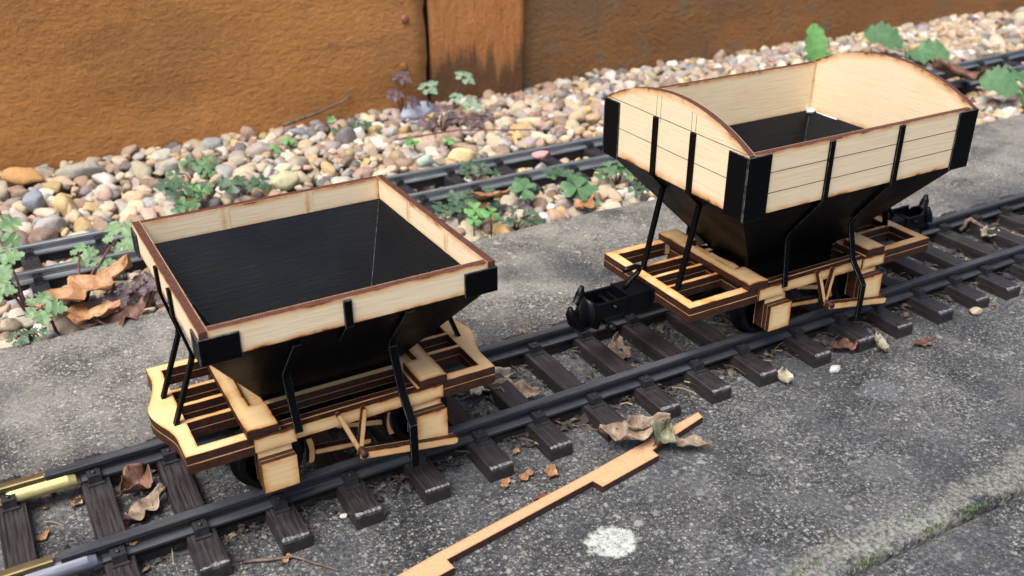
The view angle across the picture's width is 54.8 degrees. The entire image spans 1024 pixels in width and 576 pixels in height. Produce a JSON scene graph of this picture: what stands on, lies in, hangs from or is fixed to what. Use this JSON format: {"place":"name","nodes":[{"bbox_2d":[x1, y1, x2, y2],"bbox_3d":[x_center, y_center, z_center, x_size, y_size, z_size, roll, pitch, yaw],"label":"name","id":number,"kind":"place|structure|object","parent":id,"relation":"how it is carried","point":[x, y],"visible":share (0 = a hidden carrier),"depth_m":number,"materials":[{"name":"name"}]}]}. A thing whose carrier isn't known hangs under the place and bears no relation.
{"place":"outdoors","nodes":[
{"label":"outdoors","id":0,"kind":"place"},
{"bbox_2d":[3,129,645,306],"bbox_3d":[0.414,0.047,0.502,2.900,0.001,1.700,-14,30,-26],"label":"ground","id":1,"kind":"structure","parent":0,"point":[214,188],"depth_m":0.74,"materials":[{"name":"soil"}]},
{"bbox_2d":[5,327,47,346],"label":"herb plant","id":2,"kind":"object","parent":1,"relation":"on","point":[31,333],"visible":1,"depth_m":0.48,"materials":[{"name":"green plant"}]},
{"bbox_2d":[70,219,133,302],"bbox_3d":[-0.219,-0.014,0.538,0.042,0.035,0.041,-14,30,-26],"label":"herb plant","id":3,"kind":"object","parent":1,"relation":"on","point":[113,228],"visible":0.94,"depth_m":0.54,"materials":[{"name":"green plant"}]},
{"bbox_2d":[418,80,482,113],"bbox_3d":[-0.050,-0.150,0.797,0.055,0.030,0.016,8,28,16],"label":"herb plant","id":4,"kind":"object","parent":1,"relation":"on","point":[433,90],"visible":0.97,"depth_m":0.79,"materials":[{"name":"green plant"}]},
{"bbox_2d":[0,0,1023,199],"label":"fence","id":5,"kind":"object","parent":1,"relation":"on","point":[81,80],"visible":0.67,"depth_m":0.76,"materials":[{"name":"brown"}]},
{"bbox_2d":[0,114,1023,575],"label":"paving slab","id":6,"kind":"structure","parent":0,"point":[846,464],"depth_m":0.40,"materials":[{"name":"concrete"}]},
{"bbox_2d":[35,529,50,541],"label":"dead leaf","id":7,"kind":"object","parent":6,"relation":"on","point":[44,535],"visible":1,"depth_m":0.35,"materials":[{"name":"orange plant"}]},
{"bbox_2d":[0,472,101,575],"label":"railway track","id":8,"kind":"structure","parent":6,"relation":"on","point":[19,549],"depth_m":0.34,"materials":[{"name":"gold metal"}]},
{"bbox_2d":[70,495,82,508],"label":"dead leaf","id":9,"kind":"object","parent":6,"relation":"on","point":[73,504],"visible":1,"depth_m":0.37,"materials":[{"name":"brown plant"}]},
{"bbox_2d":[116,463,152,497],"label":"dead leaf","id":10,"kind":"object","parent":6,"relation":"on","point":[136,477],"visible":1,"depth_m":0.37,"materials":[{"name":"brown plant"}]},
{"bbox_2d":[123,483,166,520],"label":"dead leaf","id":11,"kind":"object","parent":6,"relation":"on","point":[141,507],"visible":1,"depth_m":0.36,"materials":[{"name":"beige plant"}]},
{"bbox_2d":[281,553,291,563],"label":"dead leaf","id":12,"kind":"object","parent":6,"relation":"on","point":[285,560],"visible":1,"depth_m":0.34,"materials":[{"name":"orange plant"}]},
{"bbox_2d":[243,555,338,570],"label":"twig","id":13,"kind":"object","parent":6,"relation":"on","point":[276,558],"visible":1,"depth_m":0.34,"materials":[{"name":"wood"}]},
{"bbox_2d":[340,513,346,518],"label":"stone","id":14,"kind":"object","parent":6,"relation":"on","point":[343,516],"visible":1,"depth_m":0.36,"materials":[{"name":"white stone"}]},
{"bbox_2d":[462,367,513,398],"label":"dead leaf","id":15,"kind":"object","parent":6,"relation":"on","point":[504,372],"visible":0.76,"depth_m":0.44,"materials":[{"name":"grey plant"}]},
{"bbox_2d":[500,477,510,488],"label":"dead leaf","id":16,"kind":"object","parent":6,"relation":"on","point":[504,484],"visible":1,"depth_m":0.38,"materials":[{"name":"orange plant"}]},
{"bbox_2d":[481,377,538,397],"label":"dead leaf","id":17,"kind":"object","parent":6,"relation":"on","point":[524,388],"visible":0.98,"depth_m":0.43,"materials":[{"name":"brown plant"}]},
{"bbox_2d":[512,448,519,454],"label":"dead leaf","id":18,"kind":"object","parent":6,"relation":"on","point":[515,450],"visible":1,"depth_m":0.40,"materials":[{"name":"orange plant"}]},
{"bbox_2d":[518,469,532,481],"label":"dead leaf","id":19,"kind":"object","parent":6,"relation":"on","point":[526,475],"visible":1,"depth_m":0.38,"materials":[{"name":"orange plant"}]},
{"bbox_2d":[42,207,1023,575],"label":"leaf litter","id":20,"kind":"object","parent":6,"relation":"on","point":[730,371],"visible":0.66,"depth_m":0.43,"materials":[{"name":"brown plant"}]},
{"bbox_2d":[44,193,1023,575],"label":"railway track","id":21,"kind":"structure","parent":6,"relation":"on","point":[196,523],"depth_m":0.42,"materials":[{"name":"plastic"}]},
{"bbox_2d":[126,541,138,545],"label":"dead leaf","id":22,"kind":"object","parent":21,"relation":"on","point":[131,543],"visible":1,"depth_m":0.34,"materials":[{"name":"brown plant"}]},
{"bbox_2d":[130,175,497,493],"bbox_3d":[-0.074,0.019,0.373,0.127,0.082,0.100,-14,30,-26],"label":"hopper wagon","id":23,"kind":"object","parent":21,"relation":"on","point":[301,314],"visible":1,"depth_m":0.36,"materials":[{"name":"black wood"}]},
{"bbox_2d":[565,52,978,332],"bbox_3d":[0.124,-0.044,0.464,0.241,0.114,0.099,-14,30,-26],"label":"hopper wagon","id":24,"kind":"object","parent":21,"relation":"on","point":[769,186],"visible":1,"depth_m":0.44,"materials":[{"name":"light plywood"},{"name":"black paint"}]},
{"bbox_2d":[534,491,547,499],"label":"dead leaf","id":25,"kind":"object","parent":6,"relation":"on","point":[541,495],"visible":1,"depth_m":0.37,"materials":[{"name":"brown plant"}]},
{"bbox_2d":[397,412,702,575],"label":"wooden strip","id":26,"kind":"object","parent":6,"relation":"on","point":[622,467],"visible":1,"depth_m":0.37,"materials":[{"name":"brown wood"}]},
{"bbox_2d":[587,422,653,441],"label":"dead leaf","id":27,"kind":"object","parent":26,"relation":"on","point":[623,432],"visible":1,"depth_m":0.40,"materials":[{"name":"beige plant"}]},
{"bbox_2d":[616,412,670,430],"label":"dead leaf","id":28,"kind":"object","parent":26,"relation":"on","point":[640,422],"visible":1,"depth_m":0.40,"materials":[{"name":"beige plant"}]},
{"bbox_2d":[650,418,677,445],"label":"dead leaf","id":29,"kind":"object","parent":26,"relation":"on","point":[662,434],"visible":1,"depth_m":0.40,"materials":[{"name":"plant"}]},
{"bbox_2d":[544,464,558,479],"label":"dead leaf","id":30,"kind":"object","parent":6,"relation":"on","point":[551,471],"visible":1,"depth_m":0.38,"materials":[{"name":"orange plant"}]},
{"bbox_2d":[608,332,630,358],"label":"dead leaf","id":31,"kind":"object","parent":6,"relation":"on","point":[616,345],"visible":1,"depth_m":0.47,"materials":[{"name":"brown plant"}]},
{"bbox_2d":[674,433,711,447],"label":"dead leaf","id":32,"kind":"object","parent":6,"relation":"on","point":[694,440],"visible":1,"depth_m":0.40,"materials":[{"name":"beige plant"}]},
{"bbox_2d":[778,367,793,384],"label":"dead leaf","id":33,"kind":"object","parent":6,"relation":"on","point":[786,376],"visible":1,"depth_m":0.45,"materials":[{"name":"beige plant"}]},
{"bbox_2d":[829,365,840,372],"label":"stone","id":34,"kind":"object","parent":6,"relation":"on","point":[835,368],"visible":1,"depth_m":0.45,"materials":[{"name":"white stone"}]},
{"bbox_2d":[827,338,857,350],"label":"dead leaf","id":35,"kind":"object","parent":6,"relation":"on","point":[846,343],"visible":1,"depth_m":0.47,"materials":[{"name":"brown plant"}]},
{"bbox_2d":[874,331,889,351],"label":"dead leaf","id":36,"kind":"object","parent":6,"relation":"on","point":[881,343],"visible":1,"depth_m":0.47,"materials":[{"name":"beige plant"}]},
{"bbox_2d":[781,468,1023,575],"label":"moss","id":37,"kind":"object","parent":6,"relation":"on","point":[929,529],"visible":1,"depth_m":0.36,"materials":[{"name":"plant"}]},
{"bbox_2d":[911,337,934,346],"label":"dead leaf","id":38,"kind":"object","parent":6,"relation":"on","point":[924,342],"visible":1,"depth_m":0.47,"materials":[{"name":"brown plant"}]},
{"bbox_2d":[957,217,984,231],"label":"twig","id":39,"kind":"object","parent":6,"relation":"on","point":[965,222],"visible":1,"depth_m":0.58,"materials":[{"name":"wood"}]},
{"bbox_2d":[969,307,982,314],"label":"stone","id":40,"kind":"object","parent":6,"relation":"on","point":[976,310],"visible":1,"depth_m":0.50,"materials":[{"name":"beige stone"}]},
{"bbox_2d":[980,225,999,237],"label":"dead leaf","id":41,"kind":"object","parent":6,"relation":"on","point":[983,231],"visible":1,"depth_m":0.58,"materials":[{"name":"beige plant"}]},
{"bbox_2d":[0,7,1023,348],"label":"gravel","id":42,"kind":"structure","parent":0,"point":[566,109],"depth_m":0.73,"materials":[{"name":"beige gravel"}]},
{"bbox_2d":[0,214,27,311],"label":"herb plant","id":43,"kind":"object","parent":42,"relation":"on","point":[9,223],"visible":0.99,"depth_m":0.51,"materials":[{"name":"green plant"}]},
{"bbox_2d":[0,167,44,186],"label":"stone","id":44,"kind":"object","parent":42,"relation":"on","point":[22,176],"visible":1,"depth_m":0.66,"materials":[{"name":"orange stone"}]},
{"bbox_2d":[21,190,44,211],"bbox_3d":[-0.307,-0.054,0.633,0.014,0.014,0.012,-14,30,-26],"label":"stone","id":45,"kind":"object","parent":42,"relation":"on","point":[32,200],"visible":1,"depth_m":0.63,"materials":[{"name":"grey stone"}]},
{"bbox_2d":[24,291,67,334],"bbox_3d":[-0.232,0.016,0.491,0.017,0.024,0.019,17,31,29],"label":"herb plant","id":46,"kind":"object","parent":42,"relation":"on","point":[43,317],"visible":1,"depth_m":0.49,"materials":[{"name":"green plant"}]},
{"bbox_2d":[33,216,67,231],"bbox_3d":[-0.285,-0.039,0.609,0.014,0.011,0.018,5,27,10],"label":"stone","id":47,"kind":"object","parent":42,"relation":"on","point":[56,223],"visible":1,"depth_m":0.60,"materials":[{"name":"grey stone"}]},
{"bbox_2d":[16,253,132,316],"bbox_3d":[-0.224,0.001,0.507,0.039,0.012,0.062,8,33,33],"label":"dead leaf","id":48,"kind":"object","parent":42,"relation":"on","point":[78,287],"visible":1,"depth_m":0.52,"materials":[{"name":"brown plant"}]},
{"bbox_2d":[54,161,103,180],"bbox_3d":[-0.299,-0.080,0.681,0.033,0.013,0.012,-21,34,-35],"label":"stone","id":49,"kind":"object","parent":42,"relation":"on","point":[88,169],"visible":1,"depth_m":0.68,"materials":[{"name":"grey stone"}]},
{"bbox_2d":[53,299,120,324],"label":"dead leaf","id":50,"kind":"object","parent":42,"relation":"on","point":[79,313],"visible":1,"depth_m":0.50,"materials":[{"name":"orange plant"}]},
{"bbox_2d":[94,184,111,200],"bbox_3d":[-0.270,-0.063,0.653,0.011,0.013,0.014,-9,28,-16],"label":"stone","id":51,"kind":"object","parent":42,"relation":"on","point":[102,192],"visible":1,"depth_m":0.65,"materials":[{"name":"beige stone"}]},
{"bbox_2d":[86,296,147,326],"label":"dead leaf","id":52,"kind":"object","parent":42,"relation":"on","point":[123,313],"visible":1,"depth_m":0.50,"materials":[{"name":"brown plant"}]},
{"bbox_2d":[101,269,167,308],"bbox_3d":[-0.195,0.003,0.521,0.040,0.020,0.022,-7,28,-13],"label":"herb plant","id":53,"kind":"object","parent":42,"relation":"on","point":[137,279],"visible":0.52,"depth_m":0.52,"materials":[{"name":"purple plant"}]},
{"bbox_2d":[153,177,214,199],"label":"clover plant","id":54,"kind":"object","parent":42,"relation":"on","point":[169,188],"visible":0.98,"depth_m":0.64,"materials":[{"name":"green plant"}]},
{"bbox_2d":[171,196,200,213],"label":"clover plant","id":55,"kind":"object","parent":42,"relation":"on","point":[181,206],"visible":0.95,"depth_m":0.62,"materials":[{"name":"green plant"}]},
{"bbox_2d":[166,154,217,181],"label":"clover plant","id":56,"kind":"object","parent":42,"relation":"on","point":[198,165],"visible":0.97,"depth_m":0.68,"materials":[{"name":"green plant"}]},
{"bbox_2d":[184,184,210,208],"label":"clover plant","id":57,"kind":"object","parent":42,"relation":"on","point":[196,188],"visible":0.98,"depth_m":0.64,"materials":[{"name":"green plant"}]},
{"bbox_2d":[214,174,270,195],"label":"clover plant","id":58,"kind":"object","parent":42,"relation":"on","point":[236,181],"visible":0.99,"depth_m":0.65,"materials":[{"name":"green plant"}]},
{"bbox_2d":[269,137,295,153],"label":"clover plant","id":59,"kind":"object","parent":42,"relation":"on","point":[290,141],"visible":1,"depth_m":0.73,"materials":[{"name":"green plant"}]},
{"bbox_2d":[270,171,298,190],"bbox_3d":[-0.157,-0.073,0.674,0.022,0.013,0.016,-14,30,-26],"label":"stone","id":60,"kind":"object","parent":42,"relation":"on","point":[284,180],"visible":1,"depth_m":0.67,"materials":[{"name":"beige stone"}]},
{"bbox_2d":[282,95,351,126],"bbox_3d":[-0.152,-0.139,0.774,0.061,0.015,0.010,-14,30,-26],"label":"twig","id":61,"kind":"object","parent":42,"relation":"on","point":[312,114],"visible":1,"depth_m":0.77,"materials":[{"name":"brown wood"}]},
{"bbox_2d":[325,115,335,131],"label":"clover plant","id":62,"kind":"object","parent":42,"relation":"on","point":[330,120],"visible":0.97,"depth_m":0.78,"materials":[{"name":"green plant"}]},
{"bbox_2d":[330,120,371,135],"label":"clover plant","id":63,"kind":"object","parent":42,"relation":"on","point":[351,124],"visible":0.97,"depth_m":0.76,"materials":[{"name":"green plant"}]},
{"bbox_2d":[386,70,421,112],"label":"herb plant","id":64,"kind":"object","parent":42,"relation":"on","point":[393,98],"visible":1,"depth_m":0.79,"materials":[{"name":"purple plant"}]},
{"bbox_2d":[405,136,419,151],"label":"clover plant","id":65,"kind":"object","parent":42,"relation":"on","point":[409,143],"visible":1,"depth_m":0.73,"materials":[{"name":"green plant"}]},
{"bbox_2d":[401,101,435,119],"bbox_3d":[-0.075,-0.143,0.801,0.017,0.015,0.038,13,30,24],"label":"stone","id":66,"kind":"object","parent":42,"relation":"on","point":[409,112],"visible":0.84,"depth_m":0.79,"materials":[{"name":"grey stone"}]},
{"bbox_2d":[417,155,433,166],"bbox_3d":[-0.062,-0.091,0.710,0.013,0.011,0.010,-14,30,-26],"label":"stone","id":67,"kind":"object","parent":42,"relation":"on","point":[425,160],"visible":1,"depth_m":0.71,"materials":[{"name":"grey stone"}]},
{"bbox_2d":[442,137,454,149],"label":"clover plant","id":68,"kind":"object","parent":42,"relation":"on","point":[448,140],"visible":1,"depth_m":0.74,"materials":[{"name":"green plant"}]},
{"bbox_2d":[417,104,493,130],"bbox_3d":[-0.044,-0.132,0.778,0.066,0.023,0.024,-9,28,-17],"label":"herb plant","id":69,"kind":"object","parent":42,"relation":"on","point":[453,117],"visible":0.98,"depth_m":0.78,"materials":[{"name":"purple plant"}]},
{"bbox_2d":[432,189,480,217],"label":"clover plant","id":70,"kind":"object","parent":42,"relation":"on","point":[445,209],"visible":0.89,"depth_m":0.62,"materials":[{"name":"green plant"}]},
{"bbox_2d":[447,148,476,162],"bbox_3d":[-0.036,-0.096,0.722,0.022,0.014,0.011,1,27,2],"label":"stone","id":71,"kind":"object","parent":42,"relation":"on","point":[457,155],"visible":0.74,"depth_m":0.72,"materials":[{"name":"yellow stone"}]},
{"bbox_2d":[449,71,474,106],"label":"herb plant","id":72,"kind":"object","parent":42,"relation":"on","point":[456,96],"visible":1,"depth_m":0.81,"materials":[{"name":"green plant"}]},
{"bbox_2d":[394,129,545,140],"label":"twig","id":73,"kind":"object","parent":42,"relation":"on","point":[397,139],"visible":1,"depth_m":0.75,"materials":[{"name":"brown wood"}]},
{"bbox_2d":[466,215,481,235],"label":"clover plant","id":74,"kind":"object","parent":42,"relation":"on","point":[474,221],"visible":1,"depth_m":0.59,"materials":[{"name":"green plant"}]},
{"bbox_2d":[450,188,499,207],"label":"clover plant","id":75,"kind":"object","parent":42,"relation":"on","point":[493,202],"visible":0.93,"depth_m":0.63,"materials":[{"name":"green plant"}]},
{"bbox_2d":[463,202,488,224],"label":"clover plant","id":76,"kind":"object","parent":42,"relation":"on","point":[475,210],"visible":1,"depth_m":0.60,"materials":[{"name":"green plant"}]},
{"bbox_2d":[464,198,492,215],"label":"dead leaf","id":77,"kind":"object","parent":42,"relation":"on","point":[483,205],"visible":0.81,"depth_m":0.62,"materials":[{"name":"brown plant"}]},
{"bbox_2d":[459,159,501,180],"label":"clover plant","id":78,"kind":"object","parent":42,"relation":"on","point":[476,170],"visible":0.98,"depth_m":0.69,"materials":[{"name":"green plant"}]},
{"bbox_2d":[462,188,509,199],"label":"dead leaf","id":79,"kind":"object","parent":42,"relation":"on","point":[484,196],"visible":1,"depth_m":0.63,"materials":[{"name":"brown plant"}]},
{"bbox_2d":[480,205,499,236],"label":"clover plant","id":80,"kind":"object","parent":42,"relation":"on","point":[485,213],"visible":1,"depth_m":0.60,"materials":[{"name":"green plant"}]},
{"bbox_2d":[0,49,1023,297],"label":"railway track","id":81,"kind":"structure","parent":42,"relation":"on","point":[34,275],"depth_m":0.68,"materials":[{"name":"metal"}]},
{"bbox_2d":[923,57,990,80],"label":"dead leaf","id":82,"kind":"object","parent":81,"relation":"on","point":[941,65],"visible":0.89,"depth_m":0.88,"materials":[{"name":"brown plant"}]},
{"bbox_2d":[497,209,546,230],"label":"clover plant","id":83,"kind":"object","parent":42,"relation":"on","point":[526,218],"visible":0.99,"depth_m":0.61,"materials":[{"name":"green plant"}]},
{"bbox_2d":[509,177,536,203],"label":"clover plant","id":84,"kind":"object","parent":42,"relation":"on","point":[525,192],"visible":1,"depth_m":0.64,"materials":[{"name":"green plant"}]},
{"bbox_2d":[532,151,548,159],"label":"stone","id":85,"kind":"object","parent":42,"relation":"on","point":[540,155],"visible":1,"depth_m":0.70,"materials":[{"name":"pink stone"}]},
{"bbox_2d":[542,166,581,183],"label":"clover plant","id":86,"kind":"object","parent":42,"relation":"on","point":[552,174],"visible":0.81,"depth_m":0.66,"materials":[{"name":"green plant"}]},
{"bbox_2d":[560,174,598,209],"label":"clover plant","id":87,"kind":"object","parent":42,"relation":"on","point":[572,190],"visible":0.98,"depth_m":0.64,"materials":[{"name":"green plant"}]},
{"bbox_2d":[574,193,595,209],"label":"dead leaf","id":88,"kind":"object","parent":42,"relation":"on","point":[583,205],"visible":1,"depth_m":0.63,"materials":[{"name":"brown plant"}]},
{"bbox_2d":[593,160,633,184],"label":"clover plant","id":89,"kind":"object","parent":42,"relation":"on","point":[612,170],"visible":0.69,"depth_m":0.67,"materials":[{"name":"green plant"}]},
{"bbox_2d":[622,171,640,185],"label":"clover plant","id":90,"kind":"object","parent":42,"relation":"on","point":[629,177],"visible":0.25,"depth_m":0.67,"materials":[{"name":"green plant"}]},
{"bbox_2d":[627,181,649,196],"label":"clover plant","id":91,"kind":"object","parent":42,"relation":"on","point":[637,190],"visible":1,"depth_m":0.65,"materials":[{"name":"green plant"}]},
{"bbox_2d":[803,24,834,61],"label":"broad leaf plant","id":92,"kind":"object","parent":42,"relation":"on","point":[816,40],"visible":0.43,"depth_m":0.93,"materials":[{"name":"green plant"}]},
{"bbox_2d":[863,20,950,64],"bbox_3d":[0.387,-0.237,0.966,0.088,0.042,0.034,3,27,6],"label":"broad leaf plant","id":93,"kind":"object","parent":42,"relation":"on","point":[888,36],"visible":0.95,"depth_m":0.97,"materials":[{"name":"green plant"}]},
{"bbox_2d":[966,96,976,102],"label":"dead leaf","id":94,"kind":"object","parent":42,"relation":"on","point":[972,100],"visible":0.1,"depth_m":0.82,"materials":[{"name":"brown plant"}]},
{"bbox_2d":[978,64,1023,112],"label":"broad leaf plant","id":95,"kind":"object","parent":42,"relation":"on","point":[1000,81],"visible":1,"depth_m":0.84,"materials":[{"name":"green plant"}]},
{"bbox_2d":[858,494,1023,575],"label":"paving slab","id":96,"kind":"structure","parent":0,"point":[990,543],"depth_m":0.35,"materials":[{"name":"concrete"}]}
]}

